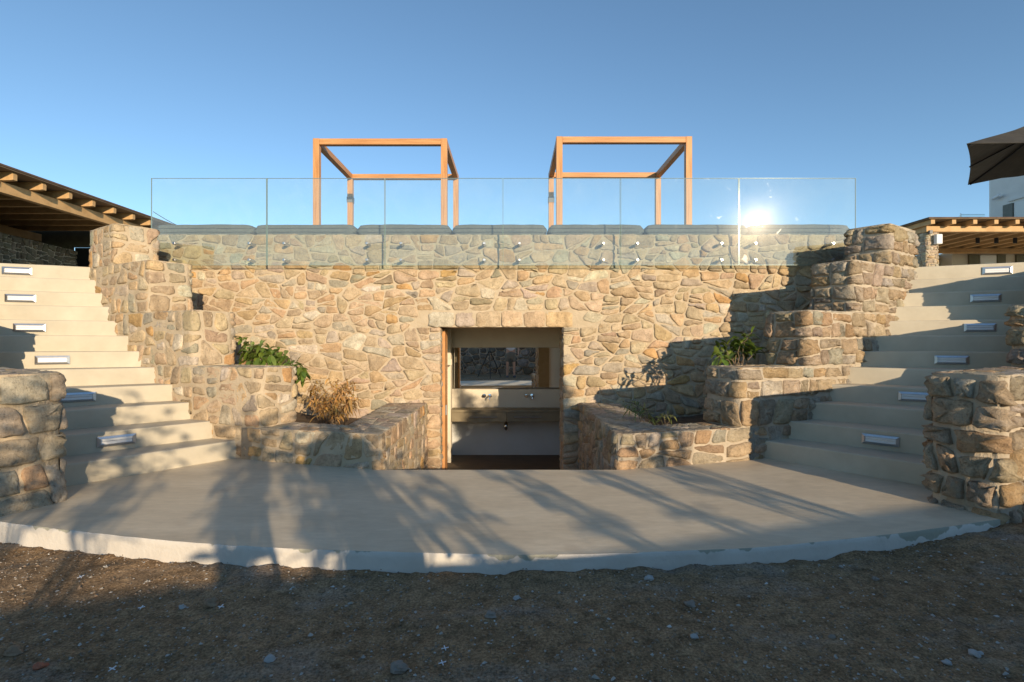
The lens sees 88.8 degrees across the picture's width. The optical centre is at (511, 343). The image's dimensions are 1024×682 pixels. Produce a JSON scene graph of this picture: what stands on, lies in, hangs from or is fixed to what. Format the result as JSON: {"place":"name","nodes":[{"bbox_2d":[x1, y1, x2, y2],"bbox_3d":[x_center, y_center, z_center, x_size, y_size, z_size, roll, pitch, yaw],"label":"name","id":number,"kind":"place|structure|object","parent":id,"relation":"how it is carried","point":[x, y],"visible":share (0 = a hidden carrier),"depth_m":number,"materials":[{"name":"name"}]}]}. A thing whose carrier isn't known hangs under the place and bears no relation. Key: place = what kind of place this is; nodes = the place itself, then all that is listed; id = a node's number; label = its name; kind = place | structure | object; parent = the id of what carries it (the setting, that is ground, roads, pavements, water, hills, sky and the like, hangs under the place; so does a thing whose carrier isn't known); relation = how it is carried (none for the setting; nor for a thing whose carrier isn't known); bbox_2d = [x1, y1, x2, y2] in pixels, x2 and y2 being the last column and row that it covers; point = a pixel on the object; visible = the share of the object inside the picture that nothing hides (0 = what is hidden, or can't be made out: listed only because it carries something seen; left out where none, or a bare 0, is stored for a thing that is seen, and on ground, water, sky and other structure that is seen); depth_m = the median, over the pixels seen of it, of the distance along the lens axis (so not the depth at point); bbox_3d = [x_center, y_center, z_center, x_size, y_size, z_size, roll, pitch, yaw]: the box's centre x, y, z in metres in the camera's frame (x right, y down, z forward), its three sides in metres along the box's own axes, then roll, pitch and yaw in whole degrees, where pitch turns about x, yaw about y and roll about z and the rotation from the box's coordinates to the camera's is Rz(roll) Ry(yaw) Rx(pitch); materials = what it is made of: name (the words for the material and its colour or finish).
{"place":"outdoors","nodes":[
{"label":"outdoors","id":0,"kind":"place"},
{"bbox_2d":[0,458,1006,574],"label":"pavement","id":1,"kind":"structure","parent":0,"point":[765,511],"depth_m":3.21,"materials":[{"name":"beige concrete"}]},
{"bbox_2d":[0,367,67,529],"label":"stair wall","id":2,"kind":"structure","parent":1,"relation":"on","point":[33,422],"depth_m":3.38,"materials":[{"name":"stone"}]},
{"bbox_2d":[0,263,235,485],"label":"staircase","id":3,"kind":"structure","parent":1,"relation":"on","point":[68,309],"depth_m":5.10,"materials":[{"name":"beige concrete"}]},
{"bbox_2d":[2,266,31,274],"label":"step light","id":4,"kind":"object","parent":3,"relation":"attached to","point":[19,270],"visible":1,"depth_m":5.94,"materials":[{"name":"metal"}]},
{"bbox_2d":[5,294,35,301],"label":"step light","id":5,"kind":"object","parent":3,"relation":"attached to","point":[19,298],"visible":1,"depth_m":5.72,"materials":[{"name":"white"}]},
{"bbox_2d":[13,323,45,331],"bbox_3d":[-5.057,-0.168,5.477,0.270,0.086,0.015,0,0,-23],"label":"step light","id":6,"kind":"object","parent":3,"relation":"attached to","point":[20,327],"visible":1,"depth_m":5.47,"materials":[{"name":"white metal"}]},
{"bbox_2d":[35,355,69,364],"bbox_3d":[-4.563,0.163,5.187,0.270,0.086,0.014,0,0,-28],"label":"step light","id":7,"kind":"object","parent":3,"relation":"attached to","point":[52,360],"visible":1,"depth_m":5.18,"materials":[{"name":"white metal"}]},
{"bbox_2d":[59,392,95,402],"bbox_3d":[-3.992,0.492,4.800,0.270,0.086,0.015,0,0,-39],"label":"step light","id":8,"kind":"object","parent":3,"relation":"attached to","point":[80,397],"visible":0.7,"depth_m":4.81,"materials":[{"name":"white metal"}]},
{"bbox_2d":[97,433,135,447],"bbox_3d":[-3.359,0.823,4.442,0.014,0.086,0.270,0,0,42],"label":"step light","id":9,"kind":"object","parent":3,"relation":"attached to","point":[114,440],"visible":1,"depth_m":4.44,"materials":[{"name":"white metal"}]},
{"bbox_2d":[88,223,427,469],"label":"planter wall","id":10,"kind":"structure","parent":1,"relation":"on","point":[181,345],"depth_m":5.18,"materials":[{"name":"stone"}]},
{"bbox_2d":[235,336,312,386],"bbox_3d":[-2.615,0.197,5.707,1.483,0.570,0.446,0,0,33],"label":"green shrub","id":11,"kind":"object","parent":10,"relation":"in","point":[255,353],"visible":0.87,"depth_m":5.64,"materials":[{"name":"green plant"}]},
{"bbox_2d":[295,412,359,424],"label":"planter soil","id":12,"kind":"structure","parent":10,"relation":"in","point":[302,417],"depth_m":6.58,"materials":[{"name":"brown soil"}]},
{"bbox_2d":[304,378,362,424],"bbox_3d":[-1.995,0.648,5.776,0.756,0.578,0.635,0,0,0],"label":"dry shrub","id":13,"kind":"object","parent":12,"relation":"on","point":[338,399],"visible":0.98,"depth_m":5.67,"materials":[{"name":"brown plant"}]},
{"bbox_2d":[445,328,559,469],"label":"washroom","id":14,"kind":"structure","parent":1,"relation":"on","point":[498,446],"depth_m":8.76,"materials":[{"name":"grey paint"}]},
{"bbox_2d":[451,407,559,421],"bbox_3d":[-0.053,1.165,8.581,1.859,0.190,0.354,0,0,0],"label":"vanity counter","id":15,"kind":"object","parent":14,"relation":"attached to","point":[504,414],"visible":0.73,"depth_m":8.44,"materials":[{"name":"brown concrete"}]},
{"bbox_2d":[504,420,507,429],"bbox_3d":[-0.100,1.358,8.843,0.062,0.197,0.307,0,0,0],"label":"drain pipe","id":16,"kind":"object","parent":15,"relation":"attached to","point":[505,425],"visible":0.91,"depth_m":8.70,"materials":[{"name":"silver metal"}]},
{"bbox_2d":[453,348,559,387],"bbox_3d":[-0.068,0.414,8.902,1.875,0.688,0.006,0,0,-2],"label":"wall mirror","id":17,"kind":"object","parent":14,"relation":"attached to","point":[506,367],"depth_m":8.90,"materials":[{"name":"silver mirror"}]},
{"bbox_2d":[157,233,847,469],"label":"stone wall","id":18,"kind":"structure","parent":1,"relation":"on","point":[657,320],"depth_m":6.83,"materials":[{"name":"beige stone"}]},
{"bbox_2d":[156,224,256,234],"bbox_3d":[-4.142,-1.526,7.199,1.314,0.181,0.388,0,0,0],"label":"seat cushion","id":19,"kind":"object","parent":18,"relation":"on","point":[214,229],"visible":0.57,"depth_m":7.01,"materials":[{"name":"grey fabric"}]},
{"bbox_2d":[151,178,266,264],"bbox_3d":[-3.886,-1.563,6.764,1.477,1.117,0.172,0,0,0],"label":"glass panel","id":20,"kind":"object","parent":18,"relation":"attached to","point":[181,261],"visible":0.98,"depth_m":6.70,"materials":[{"name":"teal"}]},
{"bbox_2d":[254,224,359,234],"bbox_3d":[-2.785,-1.526,7.199,1.366,0.178,0.388,0,0,0],"label":"seat cushion","id":21,"kind":"object","parent":18,"relation":"on","point":[344,229],"visible":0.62,"depth_m":7.01,"materials":[{"name":"grey fabric"}]},
{"bbox_2d":[267,178,384,264],"bbox_3d":[-2.387,-1.563,6.764,1.505,1.117,0.172,0,0,0],"label":"glass panel","id":22,"kind":"object","parent":18,"relation":"attached to","point":[288,245],"visible":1,"depth_m":6.70,"materials":[{"name":"teal"}]},
{"bbox_2d":[357,224,453,234],"bbox_3d":[-1.452,-1.526,7.198,1.267,0.179,0.386,0,0,0],"label":"seat cushion","id":23,"kind":"object","parent":18,"relation":"on","point":[401,229],"visible":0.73,"depth_m":7.01,"materials":[{"name":"grey fabric"}]},
{"bbox_2d":[385,178,502,264],"bbox_3d":[-0.874,-1.563,6.764,1.505,1.117,0.172,0,0,0],"label":"glass panel","id":24,"kind":"object","parent":18,"relation":"attached to","point":[403,245],"visible":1,"depth_m":6.70,"materials":[{"name":"teal"}]},
{"bbox_2d":[442,330,447,469],"bbox_3d":[-0.914,0.864,7.195,0.059,2.102,0.290,0,0,0],"label":"wooden door","id":25,"kind":"structure","parent":18,"relation":"attached to","point":[445,398],"depth_m":7.07,"materials":[{"name":"orange wood"}]},
{"bbox_2d":[452,224,546,234],"bbox_3d":[-0.166,-1.526,7.199,1.273,0.179,0.387,0,0,0],"label":"seat cushion","id":26,"kind":"object","parent":18,"relation":"on","point":[508,229],"visible":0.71,"depth_m":7.01,"materials":[{"name":"grey fabric"}]},
{"bbox_2d":[503,178,619,262],"bbox_3d":[0.636,-1.563,6.764,1.500,1.117,0.172,0,0,0],"label":"glass panel","id":27,"kind":"object","parent":18,"relation":"attached to","point":[602,244],"visible":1,"depth_m":6.70,"materials":[{"name":"teal"}]},
{"bbox_2d":[546,224,643,234],"bbox_3d":[1.132,-1.526,7.199,1.291,0.180,0.387,0,0,0],"label":"seat cushion","id":28,"kind":"object","parent":18,"relation":"on","point":[578,229],"visible":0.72,"depth_m":7.01,"materials":[{"name":"grey fabric"}]},
{"bbox_2d":[621,178,738,264],"bbox_3d":[2.150,-1.563,6.764,1.511,1.117,0.172,0,0,0],"label":"glass panel","id":29,"kind":"object","parent":18,"relation":"attached to","point":[717,245],"visible":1,"depth_m":6.70,"materials":[{"name":"teal"}]},
{"bbox_2d":[641,224,747,234],"bbox_3d":[2.485,-1.525,7.199,1.384,0.179,0.386,0,0,0],"label":"seat cushion","id":30,"kind":"object","parent":18,"relation":"on","point":[655,229],"visible":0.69,"depth_m":7.01,"materials":[{"name":"grey fabric"}]},
{"bbox_2d":[745,224,848,234],"bbox_3d":[3.873,-1.527,7.199,1.361,0.180,0.387,0,0,0],"label":"seat cushion","id":31,"kind":"object","parent":18,"relation":"on","point":[815,229],"visible":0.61,"depth_m":7.01,"materials":[{"name":"grey fabric"}]},
{"bbox_2d":[739,178,855,264],"bbox_3d":[3.660,-1.563,6.764,1.494,1.117,0.172,0,0,0],"label":"glass panel","id":32,"kind":"object","parent":18,"relation":"attached to","point":[826,245],"visible":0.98,"depth_m":6.70,"materials":[{"name":"teal"}]},
{"bbox_2d":[578,223,919,469],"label":"planter wall","id":33,"kind":"structure","parent":1,"relation":"on","point":[821,344],"depth_m":5.17,"materials":[{"name":"stone"}]},
{"bbox_2d":[643,414,706,424],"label":"planter soil","id":34,"kind":"structure","parent":33,"relation":"in","point":[691,419],"depth_m":6.58,"materials":[{"name":"brown soil"}]},
{"bbox_2d":[622,397,658,424],"bbox_3d":[1.272,0.687,5.190,0.411,0.346,0.209,0,0,0],"label":"grassy weed","id":35,"kind":"object","parent":34,"relation":"on","point":[641,412],"visible":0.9,"depth_m":5.17,"materials":[{"name":"green plant"}]},
{"bbox_2d":[650,411,676,424],"bbox_3d":[1.490,0.749,5.164,0.261,0.181,0.131,0,0,12],"label":"grassy weed","id":36,"kind":"object","parent":34,"relation":"on","point":[662,414],"visible":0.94,"depth_m":5.15,"materials":[{"name":"green plant"}]},
{"bbox_2d":[711,325,766,365],"bbox_3d":[2.356,0.080,5.626,0.784,0.548,0.456,0,0,-22],"label":"green shrub","id":37,"kind":"object","parent":33,"relation":"in","point":[736,343],"visible":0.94,"depth_m":5.65,"materials":[{"name":"green plant"}]},
{"bbox_2d":[765,262,1023,485],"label":"staircase","id":38,"kind":"structure","parent":1,"relation":"on","point":[937,311],"depth_m":5.18,"materials":[{"name":"beige concrete"}]},
{"bbox_2d":[862,433,899,447],"bbox_3d":[3.133,0.823,4.449,0.014,0.086,0.270,0,0,-42],"label":"step light","id":39,"kind":"object","parent":38,"relation":"attached to","point":[883,440],"visible":1,"depth_m":4.44,"materials":[{"name":"white metal"}]},
{"bbox_2d":[898,391,928,401],"bbox_3d":[3.737,0.492,4.827,0.270,0.086,0.014,0,0,38],"label":"step light","id":40,"kind":"object","parent":38,"relation":"attached to","point":[911,396],"visible":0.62,"depth_m":4.84,"materials":[{"name":"white metal"}]},
{"bbox_2d":[934,356,968,364],"bbox_3d":[4.358,0.163,5.179,0.270,0.086,0.014,0,0,28],"label":"step light","id":41,"kind":"object","parent":38,"relation":"attached to","point":[963,360],"visible":1,"depth_m":5.18,"materials":[{"name":"white metal"}]},
{"bbox_2d":[963,323,996,331],"bbox_3d":[4.887,-0.168,5.456,0.270,0.086,0.014,0,0,23],"label":"step light","id":42,"kind":"object","parent":38,"relation":"attached to","point":[985,327],"visible":1,"depth_m":5.45,"materials":[{"name":"white metal"}]},
{"bbox_2d":[970,294,1000,301],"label":"step light","id":43,"kind":"object","parent":38,"relation":"attached to","point":[985,298],"visible":1,"depth_m":5.71,"materials":[{"name":"white metal"}]},
{"bbox_2d":[982,266,1012,274],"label":"step light","id":44,"kind":"object","parent":38,"relation":"attached to","point":[997,270],"visible":1,"depth_m":5.90,"materials":[{"name":"white metal"}]},
{"bbox_2d":[0,517,1023,681],"bbox_3d":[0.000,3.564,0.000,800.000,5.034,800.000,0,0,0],"label":"ground","id":45,"kind":"structure","parent":0,"point":[997,657],"depth_m":2.21,"materials":[{"name":"gravel"}]},
{"bbox_2d":[3,645,23,656],"bbox_3d":[-1.923,1.190,2.017,0.065,0.042,0.048,0,0,20],"label":"rock","id":46,"kind":"object","parent":45,"relation":"on","point":[13,650],"visible":0.98,"depth_m":2.01,"materials":[{"name":"grey stone"}]},
{"bbox_2d":[32,662,49,670],"bbox_3d":[-1.740,1.189,1.927,0.052,0.022,0.042,0,0,0],"label":"brick fragment","id":47,"kind":"object","parent":45,"relation":"on","point":[37,665],"visible":1,"depth_m":1.92,"materials":[{"name":"red ceramic"}]},
{"bbox_2d":[178,604,186,608],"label":"rock","id":48,"kind":"object","parent":45,"relation":"on","point":[182,606],"visible":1,"depth_m":2.34,"materials":[{"name":"grey stone"}]},
{"bbox_2d":[203,596,218,607],"bbox_3d":[-1.365,1.174,2.373,0.072,0.044,0.063,0,0,0],"label":"rock","id":49,"kind":"object","parent":45,"relation":"on","point":[211,602],"visible":1,"depth_m":2.35,"materials":[{"name":"grey stone"}]},
{"bbox_2d":[263,654,275,662],"bbox_3d":[-0.899,1.172,1.940,0.044,0.031,0.036,0,0,-26],"label":"rock","id":50,"kind":"object","parent":45,"relation":"on","point":[268,658],"visible":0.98,"depth_m":1.93,"materials":[{"name":"grey stone"}]},
{"bbox_2d":[390,660,408,673],"bbox_3d":[-0.400,1.152,1.861,0.066,0.039,0.058,0,0,0],"label":"rock","id":51,"kind":"object","parent":45,"relation":"on","point":[399,667],"visible":1,"depth_m":1.85,"materials":[{"name":"grey stone"}]},
{"bbox_2d":[484,610,496,618],"bbox_3d":[-0.091,1.152,2.225,0.054,0.030,0.048,0,0,0],"label":"rock","id":52,"kind":"object","parent":45,"relation":"on","point":[490,614],"visible":1,"depth_m":2.21,"materials":[{"name":"grey stone"}]},
{"bbox_2d":[513,595,521,599],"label":"rock","id":53,"kind":"object","parent":45,"relation":"on","point":[516,597],"visible":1,"depth_m":2.37,"materials":[{"name":"grey stone"}]},
{"bbox_2d":[580,571,586,576],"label":"rock","id":54,"kind":"object","parent":45,"relation":"on","point":[582,573],"visible":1,"depth_m":2.58,"materials":[{"name":"grey stone"}]},
{"bbox_2d":[644,575,653,580],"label":"rock","id":55,"kind":"object","parent":45,"relation":"on","point":[649,577],"visible":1,"depth_m":2.54,"materials":[{"name":"grey stone"}]},
{"bbox_2d":[683,600,695,607],"bbox_3d":[0.788,1.153,2.312,0.050,0.032,0.042,0,0,0],"label":"rock","id":56,"kind":"object","parent":45,"relation":"on","point":[690,603],"visible":0.99,"depth_m":2.31,"materials":[{"name":"grey stone"}]},
{"bbox_2d":[690,633,698,638],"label":"rock","id":57,"kind":"object","parent":45,"relation":"on","point":[693,636],"visible":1,"depth_m":2.04,"materials":[{"name":"grey stone"}]},
{"bbox_2d":[941,659,951,665],"bbox_3d":[1.580,1.160,1.897,0.035,0.022,0.027,0,0,0],"label":"rock","id":58,"kind":"object","parent":45,"relation":"on","point":[946,661],"visible":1,"depth_m":1.89,"materials":[{"name":"grey stone"}]},
{"bbox_2d":[920,304,1023,527],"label":"stair wall","id":59,"kind":"structure","parent":45,"relation":"on","point":[973,445],"depth_m":3.31,"materials":[{"name":"stone"}]},
{"bbox_2d":[968,649,983,657],"bbox_3d":[1.723,1.152,1.940,0.045,0.027,0.043,0,0,43],"label":"rock","id":60,"kind":"object","parent":45,"relation":"on","point":[973,652],"visible":1,"depth_m":1.93,"materials":[{"name":"grey stone"}]},
{"bbox_2d":[0,0,1023,255],"label":"sky","id":61,"kind":"structure","parent":0,"point":[102,99],"materials":[{"name":"blue"}]},
{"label":"terrace","id":62,"kind":"structure","parent":0,"visible":0},
{"bbox_2d":[0,232,77,265],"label":"garden wall","id":63,"kind":"structure","parent":62,"relation":"on","point":[16,250],"depth_m":12.87,"materials":[{"name":"stone"}]},
{"bbox_2d":[30,231,89,266],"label":"wall","id":64,"kind":"structure","parent":62,"relation":"on","point":[79,241],"depth_m":15.20,"materials":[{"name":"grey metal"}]},
{"bbox_2d":[75,248,89,266],"bbox_3d":[-12.300,-1.870,15.435,1.198,1.920,0.030,0,0,0],"label":"door","id":65,"kind":"structure","parent":64,"relation":"in","point":[82,260],"depth_m":15.42,"materials":[{"name":"grey metal"}]},
{"bbox_2d":[0,163,174,241],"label":"timber pergola","id":66,"kind":"object","parent":62,"relation":"on","point":[29,202],"visible":0.83,"depth_m":12.59,"materials":[{"name":"brown wood"}]},
{"bbox_2d":[313,138,458,227],"bbox_3d":[-2.179,-2.146,9.553,2.218,2.473,1.906,0,0,0],"label":"cube pergola","id":67,"kind":"object","parent":62,"relation":"on","point":[321,144],"visible":0.72,"depth_m":8.62,"materials":[{"name":"brown wood"}]},
{"bbox_2d":[548,136,691,228],"bbox_3d":[1.845,-2.162,9.553,2.244,2.505,1.906,0,0,0],"label":"cube pergola","id":68,"kind":"object","parent":62,"relation":"on","point":[685,145],"visible":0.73,"depth_m":8.63,"materials":[{"name":"brown wood"}]},
{"bbox_2d":[917,232,938,266],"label":"stone pillar","id":69,"kind":"structure","parent":62,"relation":"on","point":[927,248],"depth_m":14.00,"materials":[{"name":"beige stone"}]},
{"bbox_2d":[934,234,942,243],"bbox_3d":[11.350,-2.780,13.918,0.160,0.260,0.115,0,0,0],"label":"wall speaker","id":70,"kind":"object","parent":69,"relation":"attached to","point":[938,238],"depth_m":13.86,"materials":[{"name":"white plastic"}]},
{"bbox_2d":[915,176,1023,265],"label":"white house","id":71,"kind":"structure","parent":62,"relation":"on","point":[1010,201],"depth_m":17.44,"materials":[{"name":"paint"}]},
{"bbox_2d":[901,217,1023,253],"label":"veranda roof","id":72,"kind":"structure","parent":71,"relation":"attached to","point":[960,234],"depth_m":14.37,"materials":[{"name":"brown wood"}]},
{"bbox_2d":[980,255,995,263],"bbox_3d":[15.914,-2.140,17.474,0.536,1.620,0.049,0,0,0],"label":"window","id":73,"kind":"structure","parent":71,"relation":"in","point":[984,259],"depth_m":17.45,"materials":[{"name":"white"}]},
{"bbox_2d":[991,194,1001,199],"bbox_3d":[16.203,-4.890,17.440,0.186,0.166,0.260,0,0,-7],"label":"security camera","id":74,"kind":"object","parent":71,"relation":"attached to","point":[996,196],"visible":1,"depth_m":17.39,"materials":[{"name":"white plastic"}]},
{"bbox_2d":[1014,201,1023,216],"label":"window","id":75,"kind":"structure","parent":71,"relation":"in","point":[1019,206],"depth_m":16.75,"materials":[{"name":"white"}]},
{"bbox_2d":[967,126,1023,184],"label":"parasol","id":76,"kind":"object","parent":62,"relation":"on","point":[999,156],"visible":0.94,"depth_m":9.50,"materials":[{"name":"grey fabric"}]}
]}

